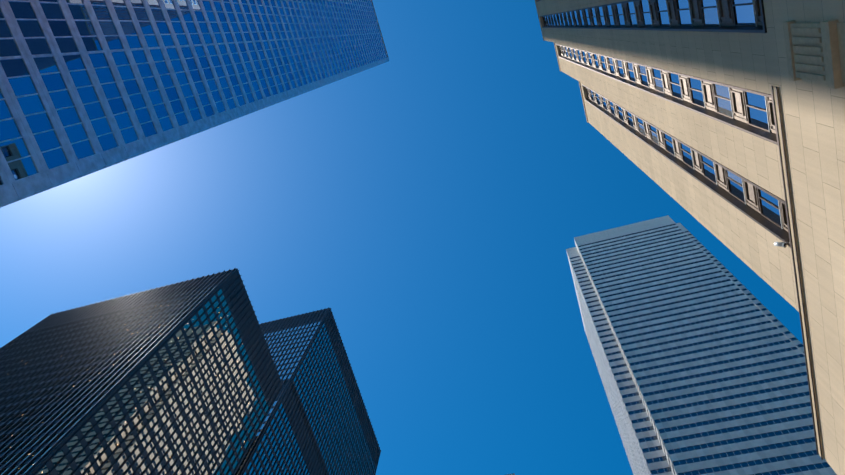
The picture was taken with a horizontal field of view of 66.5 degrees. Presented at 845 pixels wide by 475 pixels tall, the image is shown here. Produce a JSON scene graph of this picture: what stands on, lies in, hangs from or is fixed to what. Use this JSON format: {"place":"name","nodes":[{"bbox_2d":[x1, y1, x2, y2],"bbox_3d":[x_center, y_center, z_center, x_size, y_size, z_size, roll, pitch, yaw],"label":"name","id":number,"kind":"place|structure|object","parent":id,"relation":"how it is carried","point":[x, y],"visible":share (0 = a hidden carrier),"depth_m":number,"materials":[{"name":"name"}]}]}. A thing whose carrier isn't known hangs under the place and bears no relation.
{"place":"outdoors","nodes":[
{"label":"outdoors","id":0,"kind":"place"},
{"bbox_2d":[0,268,283,474],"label":"black tower","id":1,"kind":"structure","parent":0,"point":[181,378],"depth_m":131.93,"materials":[{"name":"black"}]},
{"bbox_2d":[235,307,380,474],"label":"black tower","id":2,"kind":"structure","parent":0,"point":[317,421],"depth_m":214.72,"materials":[{"name":"black"}]},
{"bbox_2d":[0,0,802,474],"label":"sky","id":3,"kind":"structure","parent":0,"point":[433,197],"materials":[{"name":"blue"}]},
{"label":"ground","id":4,"kind":"structure","parent":0,"visible":0},
{"bbox_2d":[0,0,388,207],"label":"skyscraper","id":5,"kind":"structure","parent":4,"relation":"on","point":[87,87],"depth_m":66.28,"materials":[{"name":"grey"}]},
{"bbox_2d":[535,0,844,474],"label":"building","id":6,"kind":"structure","parent":4,"relation":"on","point":[723,121],"depth_m":23.14,"materials":[{"name":"beige stone"}]},
{"bbox_2d":[774,241,786,247],"bbox_3d":[12.039,0.230,21.652,0.348,0.380,0.176,-14,-74,10],"label":"security camera","id":7,"kind":"object","parent":6,"relation":"attached to","point":[782,244],"visible":0.96,"depth_m":21.59,"materials":[{"name":"white plastic"}]},
{"bbox_2d":[566,215,836,474],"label":"skyscraper","id":8,"kind":"structure","parent":4,"relation":"on","point":[696,347],"depth_m":186.31,"materials":[{"name":"grey"}]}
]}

